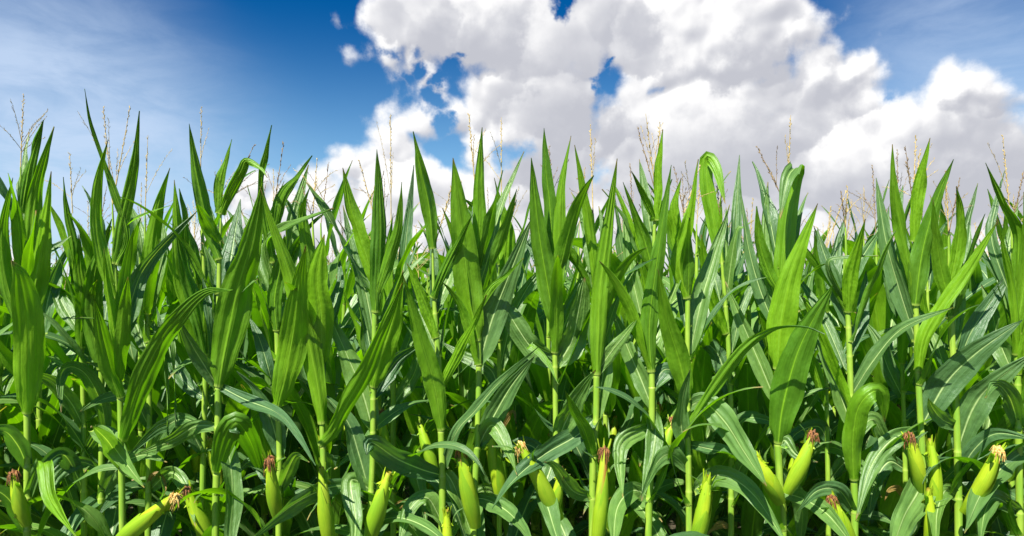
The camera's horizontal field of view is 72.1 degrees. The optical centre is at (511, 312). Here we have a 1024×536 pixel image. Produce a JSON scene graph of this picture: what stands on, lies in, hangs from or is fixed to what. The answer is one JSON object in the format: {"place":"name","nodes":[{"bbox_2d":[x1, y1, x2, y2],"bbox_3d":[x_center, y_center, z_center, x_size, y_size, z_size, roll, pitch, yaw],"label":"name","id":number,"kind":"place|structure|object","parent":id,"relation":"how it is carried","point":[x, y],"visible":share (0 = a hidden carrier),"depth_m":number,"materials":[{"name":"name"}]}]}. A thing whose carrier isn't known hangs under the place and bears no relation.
{"place":"outdoors","nodes":[
{"label":"outdoors","id":0,"kind":"place"},
{"bbox_2d":[0,270,1013,501],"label":"corn field","id":1,"kind":"structure","parent":0,"point":[4,329],"depth_m":2.25,"materials":[{"name":"green plant"}]},
{"bbox_2d":[0,0,1023,289],"label":"sky","id":2,"kind":"structure","parent":0,"point":[855,80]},
{"bbox_2d":[67,478,988,535],"bbox_3d":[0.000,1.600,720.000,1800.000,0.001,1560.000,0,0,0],"label":"ground","id":3,"kind":"structure","parent":0,"point":[670,521],"depth_m":5.42,"materials":[{"name":"soil"}]},
{"bbox_2d":[0,312,60,517],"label":"corn plant","id":4,"kind":"object","parent":3,"relation":"on","point":[6,374],"visible":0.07,"depth_m":2.88,"materials":[{"name":"green plant"}]},
{"bbox_2d":[1,293,71,535],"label":"corn plant","id":5,"kind":"object","parent":3,"relation":"on","point":[3,384],"depth_m":3.37,"materials":[{"name":"green plant"}]},
{"bbox_2d":[2,245,74,531],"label":"corn plant","id":6,"kind":"object","parent":3,"relation":"on","point":[72,335],"visible":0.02,"depth_m":3.34,"materials":[{"name":"green plant"}]},
{"bbox_2d":[0,216,95,535],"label":"corn plant","id":7,"kind":"object","parent":3,"relation":"on","point":[6,456],"visible":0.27,"depth_m":2.79,"materials":[{"name":"green plant"}]},
{"bbox_2d":[21,250,80,528],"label":"corn plant","id":8,"kind":"object","parent":3,"relation":"on","point":[69,332],"visible":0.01,"depth_m":3.33,"materials":[{"name":"green plant"}]},
{"bbox_2d":[49,263,73,524],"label":"corn plant","id":9,"kind":"object","parent":3,"relation":"on","point":[64,437],"visible":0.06,"depth_m":3.93,"materials":[{"name":"green plant"}]},
{"bbox_2d":[0,153,127,535],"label":"corn plant","id":10,"kind":"object","parent":3,"relation":"on","point":[73,404],"visible":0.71,"depth_m":2.48,"materials":[{"name":"green plant"}]},
{"bbox_2d":[0,94,132,535],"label":"corn plant","id":11,"kind":"object","parent":3,"relation":"on","point":[25,277],"visible":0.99,"depth_m":2.14,"materials":[{"name":"green plant"}]},
{"bbox_2d":[0,241,154,535],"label":"corn plant","id":12,"kind":"object","parent":3,"relation":"on","point":[51,429],"visible":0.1,"depth_m":2.78,"materials":[{"name":"green plant"}]},
{"bbox_2d":[51,225,111,290],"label":"corn plant","id":13,"kind":"object","parent":3,"relation":"on","point":[63,282],"visible":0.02,"depth_m":4.48,"materials":[{"name":"green plant"}]},
{"bbox_2d":[0,186,166,535],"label":"corn plant","id":14,"kind":"object","parent":3,"relation":"on","point":[95,385],"visible":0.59,"depth_m":2.45,"materials":[{"name":"green plant"}]},
{"bbox_2d":[0,201,177,535],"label":"corn plant","id":15,"kind":"object","parent":3,"relation":"on","point":[54,346],"visible":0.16,"depth_m":2.74,"materials":[{"name":"green plant"}]},
{"bbox_2d":[21,242,174,510],"bbox_3d":[-1.880,0.602,3.392,0.893,1.996,0.855,0,0,-8],"label":"corn plant","id":16,"kind":"object","parent":3,"relation":"on","point":[171,451],"visible":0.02,"depth_m":3.38,"materials":[{"name":"green plant"}]},
{"bbox_2d":[59,442,165,520],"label":"corn plant","id":17,"kind":"object","parent":3,"relation":"on","point":[61,444],"visible":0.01,"depth_m":3.76,"materials":[{"name":"green plant"}]},
{"bbox_2d":[56,207,175,519],"bbox_3d":[-1.714,0.542,3.358,0.945,2.116,0.841,0,0,17],"label":"corn plant","id":18,"kind":"object","parent":3,"relation":"on","point":[125,386],"visible":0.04,"depth_m":3.42,"materials":[{"name":"green plant"}]},
{"bbox_2d":[0,89,233,535],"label":"corn plant","id":19,"kind":"object","parent":3,"relation":"on","point":[124,294],"visible":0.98,"depth_m":2.14,"materials":[{"name":"green plant"}]},
{"bbox_2d":[0,182,265,535],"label":"corn plant","id":20,"kind":"object","parent":3,"relation":"on","point":[133,355],"visible":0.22,"depth_m":2.77,"materials":[{"name":"green plant"}]},
{"bbox_2d":[126,307,186,535],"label":"corn plant","id":21,"kind":"object","parent":3,"relation":"on","point":[169,462],"visible":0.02,"depth_m":3.90,"materials":[{"name":"green plant"}]},
{"bbox_2d":[69,207,247,535],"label":"corn plant","id":22,"kind":"object","parent":3,"relation":"on","point":[188,400],"visible":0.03,"depth_m":3.34,"materials":[{"name":"green plant"}]},
{"bbox_2d":[161,297,168,311],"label":"corn plant","id":23,"kind":"object","parent":3,"relation":"on","point":[165,307],"depth_m":4.33,"materials":[{"name":"green plant"}]},
{"bbox_2d":[79,138,252,535],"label":"corn plant","id":24,"kind":"object","parent":3,"relation":"on","point":[142,332],"visible":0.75,"depth_m":2.47,"materials":[{"name":"green plant"}]},
{"bbox_2d":[57,200,298,529],"bbox_3d":[-1.368,0.547,2.885,1.055,2.107,0.961,0,0,-28],"label":"corn plant","id":25,"kind":"object","parent":3,"relation":"on","point":[191,467],"visible":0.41,"depth_m":2.77,"materials":[{"name":"green plant"}]},
{"bbox_2d":[130,211,284,535],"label":"corn plant","id":26,"kind":"object","parent":3,"relation":"on","point":[249,516],"visible":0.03,"depth_m":3.48,"materials":[{"name":"green plant"}]},
{"bbox_2d":[129,107,295,535],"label":"corn plant","id":27,"kind":"object","parent":3,"relation":"on","point":[186,285],"visible":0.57,"depth_m":2.47,"materials":[{"name":"green plant"}]},
{"bbox_2d":[82,231,346,535],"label":"corn plant","id":28,"kind":"object","parent":3,"relation":"on","point":[229,405],"visible":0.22,"depth_m":2.72,"materials":[{"name":"green plant"}]},
{"bbox_2d":[118,124,330,535],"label":"corn plant","id":29,"kind":"object","parent":3,"relation":"on","point":[227,314],"visible":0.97,"depth_m":2.16,"materials":[{"name":"green plant"}]},
{"bbox_2d":[216,208,245,243],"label":"corn plant","id":30,"kind":"object","parent":3,"relation":"on","point":[224,237],"visible":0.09,"depth_m":3.99,"materials":[{"name":"green plant"}]},
{"bbox_2d":[171,125,333,535],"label":"corn plant","id":31,"kind":"object","parent":3,"relation":"on","point":[290,330],"visible":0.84,"depth_m":2.16,"materials":[{"name":"green plant"}]},
{"bbox_2d":[132,169,396,535],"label":"corn plant","id":32,"kind":"object","parent":3,"relation":"on","point":[244,523],"visible":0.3,"depth_m":2.74,"materials":[{"name":"green plant"}]},
{"bbox_2d":[227,182,350,535],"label":"corn plant","id":33,"kind":"object","parent":3,"relation":"on","point":[259,506],"visible":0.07,"depth_m":3.39,"materials":[{"name":"green plant"}]},
{"bbox_2d":[247,253,408,535],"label":"corn plant","id":34,"kind":"object","parent":3,"relation":"on","point":[305,472],"visible":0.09,"depth_m":3.36,"materials":[{"name":"green plant"}]},
{"bbox_2d":[296,206,366,528],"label":"corn plant","id":35,"kind":"object","parent":3,"relation":"on","point":[355,345],"visible":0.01,"depth_m":4.08,"materials":[{"name":"green plant"}]},
{"bbox_2d":[235,160,429,535],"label":"corn plant","id":36,"kind":"object","parent":3,"relation":"on","point":[334,374],"visible":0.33,"depth_m":2.82,"materials":[{"name":"green plant"}]},
{"bbox_2d":[257,207,408,535],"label":"corn plant","id":37,"kind":"object","parent":3,"relation":"on","point":[350,284],"visible":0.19,"depth_m":3.37,"materials":[{"name":"green plant"}]},
{"bbox_2d":[316,239,358,535],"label":"corn plant","id":38,"kind":"object","parent":3,"relation":"on","point":[334,280],"visible":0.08,"depth_m":4.58,"materials":[{"name":"green plant"}]},
{"bbox_2d":[255,158,453,535],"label":"corn plant","id":39,"kind":"object","parent":3,"relation":"on","point":[324,306],"visible":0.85,"depth_m":2.14,"materials":[{"name":"green plant"}]},
{"bbox_2d":[298,252,429,534],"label":"corn plant","id":40,"kind":"object","parent":3,"relation":"on","point":[400,433],"visible":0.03,"depth_m":3.94,"materials":[{"name":"green plant"}]},
{"bbox_2d":[244,235,496,535],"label":"corn plant","id":41,"kind":"object","parent":3,"relation":"on","point":[406,439],"visible":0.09,"depth_m":2.76,"materials":[{"name":"green plant"}]},
{"bbox_2d":[301,179,451,534],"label":"corn plant","id":42,"kind":"object","parent":3,"relation":"on","point":[424,267],"visible":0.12,"depth_m":3.35,"materials":[{"name":"green plant"}]},
{"bbox_2d":[306,151,484,535],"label":"corn plant","id":43,"kind":"object","parent":3,"relation":"on","point":[372,261],"visible":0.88,"depth_m":2.17,"materials":[{"name":"green plant"}]},
{"bbox_2d":[349,225,450,535],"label":"corn plant","id":44,"kind":"object","parent":3,"relation":"on","point":[422,277],"visible":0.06,"depth_m":3.99,"materials":[{"name":"green plant"}]},
{"bbox_2d":[386,236,427,497],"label":"corn plant","id":45,"kind":"object","parent":3,"relation":"on","point":[414,246],"visible":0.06,"depth_m":4.64,"materials":[{"name":"green plant"}]},
{"bbox_2d":[359,246,457,535],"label":"corn plant","id":46,"kind":"object","parent":3,"relation":"on","point":[403,429],"visible":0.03,"depth_m":3.40,"materials":[{"name":"green plant"}]},
{"bbox_2d":[295,224,526,534],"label":"corn plant","id":47,"kind":"object","parent":3,"relation":"on","point":[412,419],"visible":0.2,"depth_m":2.82,"materials":[{"name":"green plant"}]},
{"bbox_2d":[334,114,490,535],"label":"corn plant","id":48,"kind":"object","parent":3,"relation":"on","point":[405,388],"visible":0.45,"depth_m":2.49,"materials":[{"name":"green plant"}]},
{"bbox_2d":[293,131,537,535],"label":"corn plant","id":49,"kind":"object","parent":3,"relation":"on","point":[423,312],"visible":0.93,"depth_m":2.17,"materials":[{"name":"green plant"}]},
{"bbox_2d":[391,113,534,535],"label":"corn plant","id":50,"kind":"object","parent":3,"relation":"on","point":[478,254],"visible":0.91,"depth_m":2.16,"materials":[{"name":"green plant"}]},
{"bbox_2d":[403,181,524,535],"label":"corn plant","id":51,"kind":"object","parent":3,"relation":"on","point":[451,418],"visible":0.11,"depth_m":3.43,"materials":[{"name":"green plant"}]},
{"bbox_2d":[378,199,576,535],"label":"corn plant","id":52,"kind":"object","parent":3,"relation":"on","point":[466,379],"visible":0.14,"depth_m":2.83,"materials":[{"name":"green plant"}]},
{"bbox_2d":[410,117,568,535],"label":"corn plant","id":53,"kind":"object","parent":3,"relation":"on","point":[496,455],"visible":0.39,"depth_m":2.50,"materials":[{"name":"green plant"}]},
{"bbox_2d":[404,187,580,535],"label":"corn plant","id":54,"kind":"object","parent":3,"relation":"on","point":[567,466],"visible":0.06,"depth_m":3.29,"materials":[{"name":"green plant"}]},
{"bbox_2d":[482,290,515,388],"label":"corn plant","id":55,"kind":"object","parent":3,"relation":"on","point":[484,386],"visible":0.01,"depth_m":3.90,"materials":[{"name":"green plant"}]},
{"bbox_2d":[399,188,631,535],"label":"corn plant","id":56,"kind":"object","parent":3,"relation":"on","point":[532,426],"visible":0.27,"depth_m":2.74,"materials":[{"name":"green plant"}]},
{"bbox_2d":[502,263,533,522],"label":"corn plant","id":57,"kind":"object","parent":3,"relation":"on","point":[526,485],"visible":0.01,"depth_m":3.93,"materials":[{"name":"green plant"}]},
{"bbox_2d":[469,130,599,535],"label":"corn plant","id":58,"kind":"object","parent":3,"relation":"on","point":[552,230],"visible":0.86,"depth_m":2.15,"materials":[{"name":"green plant"}]},
{"bbox_2d":[439,225,630,535],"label":"corn plant","id":59,"kind":"object","parent":3,"relation":"on","point":[535,518],"visible":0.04,"depth_m":3.36,"materials":[{"name":"green plant"}]},
{"bbox_2d":[529,262,570,535],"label":"corn plant","id":60,"kind":"object","parent":3,"relation":"on","point":[538,527],"visible":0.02,"depth_m":4.61,"materials":[{"name":"green plant"}]},
{"bbox_2d":[440,202,678,535],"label":"corn plant","id":61,"kind":"object","parent":3,"relation":"on","point":[543,379],"visible":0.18,"depth_m":2.82,"materials":[{"name":"green plant"}]},
{"bbox_2d":[471,124,656,535],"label":"corn plant","id":62,"kind":"object","parent":3,"relation":"on","point":[605,347],"visible":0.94,"depth_m":2.17,"materials":[{"name":"green plant"}]},
{"bbox_2d":[528,257,609,510],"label":"corn plant","id":63,"kind":"object","parent":3,"relation":"on","point":[563,499],"visible":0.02,"depth_m":3.98,"materials":[{"name":"green plant"}]},
{"bbox_2d":[573,239,614,271],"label":"corn plant","id":64,"kind":"object","parent":3,"relation":"on","point":[575,247],"visible":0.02,"depth_m":4.73,"materials":[{"name":"green plant"}]},
{"bbox_2d":[523,167,675,526],"bbox_3d":[0.270,0.449,3.407,0.951,2.303,1.038,0,0,-2],"label":"corn plant","id":65,"kind":"object","parent":3,"relation":"on","point":[575,369],"visible":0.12,"depth_m":3.33,"materials":[{"name":"green plant"}]},
{"bbox_2d":[528,248,674,535],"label":"corn plant","id":66,"kind":"object","parent":3,"relation":"on","point":[570,272],"visible":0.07,"depth_m":3.96,"materials":[{"name":"green plant"}]},
{"bbox_2d":[534,250,685,535],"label":"corn plant","id":67,"kind":"object","parent":3,"relation":"on","point":[631,515],"visible":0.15,"depth_m":2.77,"materials":[{"name":"green plant"}]},
{"bbox_2d":[609,221,622,484],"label":"corn plant","id":68,"kind":"object","parent":3,"relation":"on","point":[612,414],"visible":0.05,"depth_m":4.53,"materials":[{"name":"green plant"}]},
{"bbox_2d":[563,252,674,535],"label":"corn plant","id":69,"kind":"object","parent":3,"relation":"on","point":[614,428],"visible":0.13,"depth_m":3.45,"materials":[{"name":"green plant"}]},
{"bbox_2d":[584,270,677,506],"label":"corn plant","id":70,"kind":"object","parent":3,"relation":"on","point":[664,407],"visible":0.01,"depth_m":3.92,"materials":[{"name":"green plant"}]},
{"bbox_2d":[583,276,679,526],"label":"corn plant","id":71,"kind":"object","parent":3,"relation":"on","point":[621,418],"visible":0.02,"depth_m":3.32,"materials":[{"name":"green plant"}]},
{"bbox_2d":[537,163,747,535],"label":"corn plant","id":72,"kind":"object","parent":3,"relation":"on","point":[637,461],"visible":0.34,"depth_m":2.84,"materials":[{"name":"green plant"}]},
{"bbox_2d":[567,176,736,531],"bbox_3d":[0.800,0.459,3.437,0.910,2.282,0.932,0,0,28],"label":"corn plant","id":73,"kind":"object","parent":3,"relation":"on","point":[673,387],"visible":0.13,"depth_m":3.43,"materials":[{"name":"green plant"}]},
{"bbox_2d":[664,267,679,532],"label":"corn plant","id":74,"kind":"object","parent":3,"relation":"on","point":[678,524],"visible":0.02,"depth_m":4.60,"materials":[{"name":"green plant"}]},
{"bbox_2d":[599,118,762,535],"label":"corn plant","id":75,"kind":"object","parent":3,"relation":"on","point":[639,306],"visible":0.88,"depth_m":2.17,"materials":[{"name":"green plant"}]},
{"bbox_2d":[574,171,818,535],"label":"corn plant","id":76,"kind":"object","parent":3,"relation":"on","point":[702,367],"visible":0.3,"depth_m":2.75,"materials":[{"name":"green plant"}]},
{"bbox_2d":[597,159,824,535],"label":"corn plant","id":77,"kind":"object","parent":3,"relation":"on","point":[680,352],"visible":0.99,"depth_m":2.15,"materials":[{"name":"green plant"}]},
{"bbox_2d":[680,238,755,511],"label":"corn plant","id":78,"kind":"object","parent":3,"relation":"on","point":[747,275],"visible":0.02,"depth_m":4.05,"materials":[{"name":"green plant"}]},
{"bbox_2d":[616,151,830,535],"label":"corn plant","id":79,"kind":"object","parent":3,"relation":"on","point":[709,163],"visible":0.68,"depth_m":2.49,"materials":[{"name":"green plant"}]},
{"bbox_2d":[656,196,799,535],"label":"corn plant","id":80,"kind":"object","parent":3,"relation":"on","point":[724,510],"visible":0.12,"depth_m":3.41,"materials":[{"name":"green plant"}]},
{"bbox_2d":[734,235,758,534],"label":"corn plant","id":81,"kind":"object","parent":3,"relation":"on","point":[735,513],"visible":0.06,"depth_m":4.61,"materials":[{"name":"green plant"}]},
{"bbox_2d":[670,116,849,535],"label":"corn plant","id":82,"kind":"object","parent":3,"relation":"on","point":[776,292],"visible":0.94,"depth_m":2.16,"materials":[{"name":"green plant"}]},
{"bbox_2d":[674,208,853,535],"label":"corn plant","id":83,"kind":"object","parent":3,"relation":"on","point":[741,280],"visible":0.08,"depth_m":3.41,"materials":[{"name":"green plant"}]},
{"bbox_2d":[659,198,886,535],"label":"corn plant","id":84,"kind":"object","parent":3,"relation":"on","point":[753,521],"visible":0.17,"depth_m":2.75,"materials":[{"name":"green plant"}]},
{"bbox_2d":[724,266,833,535],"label":"corn plant","id":85,"kind":"object","parent":3,"relation":"on","point":[810,285],"visible":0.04,"depth_m":3.37,"materials":[{"name":"green plant"}]},
{"bbox_2d":[735,210,830,469],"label":"corn plant","id":86,"kind":"object","parent":3,"relation":"on","point":[823,236],"visible":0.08,"depth_m":3.89,"materials":[{"name":"green plant"}]},
{"bbox_2d":[676,253,893,535],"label":"corn plant","id":87,"kind":"object","parent":3,"relation":"on","point":[835,446],"visible":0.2,"depth_m":2.79,"materials":[{"name":"green plant"}]},
{"bbox_2d":[693,190,915,535],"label":"corn plant","id":88,"kind":"object","parent":3,"relation":"on","point":[836,471],"visible":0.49,"depth_m":2.49,"materials":[{"name":"green plant"}]},
{"bbox_2d":[788,225,834,464],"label":"corn plant","id":89,"kind":"object","parent":3,"relation":"on","point":[818,358],"visible":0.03,"depth_m":4.05,"materials":[{"name":"green plant"}]},
{"bbox_2d":[805,240,829,523],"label":"corn plant","id":90,"kind":"object","parent":3,"relation":"on","point":[815,290],"visible":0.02,"depth_m":4.62,"materials":[{"name":"green plant"}]},
{"bbox_2d":[716,201,949,535],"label":"corn plant","id":91,"kind":"object","parent":3,"relation":"on","point":[817,411],"visible":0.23,"depth_m":2.84,"materials":[{"name":"green plant"}]},
{"bbox_2d":[787,222,908,535],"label":"corn plant","id":92,"kind":"object","parent":3,"relation":"on","point":[815,520],"visible":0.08,"depth_m":3.38,"materials":[{"name":"green plant"}]},
{"bbox_2d":[803,181,925,525],"bbox_3d":[1.812,0.477,3.416,1.125,2.247,1.025,0,0,-25],"label":"corn plant","id":93,"kind":"object","parent":3,"relation":"on","point":[898,401],"visible":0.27,"depth_m":3.45,"materials":[{"name":"green plant"}]},
{"bbox_2d":[796,185,954,535],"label":"corn plant","id":94,"kind":"object","parent":3,"relation":"on","point":[855,399],"visible":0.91,"depth_m":2.18,"materials":[{"name":"green plant"}]},
{"bbox_2d":[767,165,1014,535],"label":"corn plant","id":95,"kind":"object","parent":3,"relation":"on","point":[882,316],"visible":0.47,"depth_m":2.77,"materials":[{"name":"green plant"}]},
{"bbox_2d":[828,199,953,535],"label":"corn plant","id":96,"kind":"object","parent":3,"relation":"on","point":[933,291],"visible":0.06,"depth_m":3.32,"materials":[{"name":"green plant"}]},
{"bbox_2d":[785,149,1004,535],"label":"corn plant","id":97,"kind":"object","parent":3,"relation":"on","point":[894,376],"visible":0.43,"depth_m":2.50,"materials":[{"name":"green plant"}]},
{"bbox_2d":[865,192,953,530],"bbox_3d":[2.161,0.496,3.348,0.986,2.208,0.878,0,0,-1],"label":"corn plant","id":98,"kind":"object","parent":3,"relation":"on","point":[942,219],"visible":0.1,"depth_m":3.33,"materials":[{"name":"green plant"}]},
{"bbox_2d":[814,213,1023,535],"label":"corn plant","id":99,"kind":"object","parent":3,"relation":"on","point":[893,418],"visible":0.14,"depth_m":2.79,"materials":[{"name":"green plant"}]},
{"bbox_2d":[856,135,1023,535],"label":"corn plant","id":100,"kind":"object","parent":3,"relation":"on","point":[907,275],"visible":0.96,"depth_m":2.16,"materials":[{"name":"green plant"}]},
{"bbox_2d":[859,171,1023,535],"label":"corn plant","id":101,"kind":"object","parent":3,"relation":"on","point":[971,409],"visible":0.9,"depth_m":2.17,"materials":[{"name":"green plant"}]},
{"bbox_2d":[906,222,1000,524],"bbox_3d":[2.235,0.579,3.358,0.946,2.042,0.809,0,0,-16],"label":"corn plant","id":102,"kind":"object","parent":3,"relation":"on","point":[945,447],"visible":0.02,"depth_m":3.42,"materials":[{"name":"green plant"}]},
{"bbox_2d":[886,189,1023,535],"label":"corn plant","id":103,"kind":"object","parent":3,"relation":"on","point":[1000,524],"visible":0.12,"depth_m":2.82,"materials":[{"name":"green plant"}]},
{"bbox_2d":[906,225,1023,535],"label":"corn plant","id":104,"kind":"object","parent":3,"relation":"on","point":[976,277],"visible":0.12,"depth_m":2.78,"materials":[{"name":"green plant"}]},
{"bbox_2d":[922,135,1023,535],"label":"corn plant","id":105,"kind":"object","parent":3,"relation":"on","point":[1006,262],"visible":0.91,"depth_m":2.18,"materials":[{"name":"green plant"}]},
{"bbox_2d":[953,215,1000,535],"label":"corn plant","id":106,"kind":"object","parent":3,"relation":"on","point":[990,529],"visible":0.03,"depth_m":3.98,"materials":[{"name":"green plant"}]},
{"bbox_2d":[979,224,1023,488],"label":"corn plant","id":107,"kind":"object","parent":3,"relation":"on","point":[983,269],"visible":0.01,"depth_m":3.66,"materials":[{"name":"green plant"}]},
{"bbox_2d":[1004,197,1022,222],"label":"corn plant","id":108,"kind":"object","parent":3,"relation":"on","point":[1020,215],"visible":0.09,"depth_m":3.49,"materials":[{"name":"green plant"}]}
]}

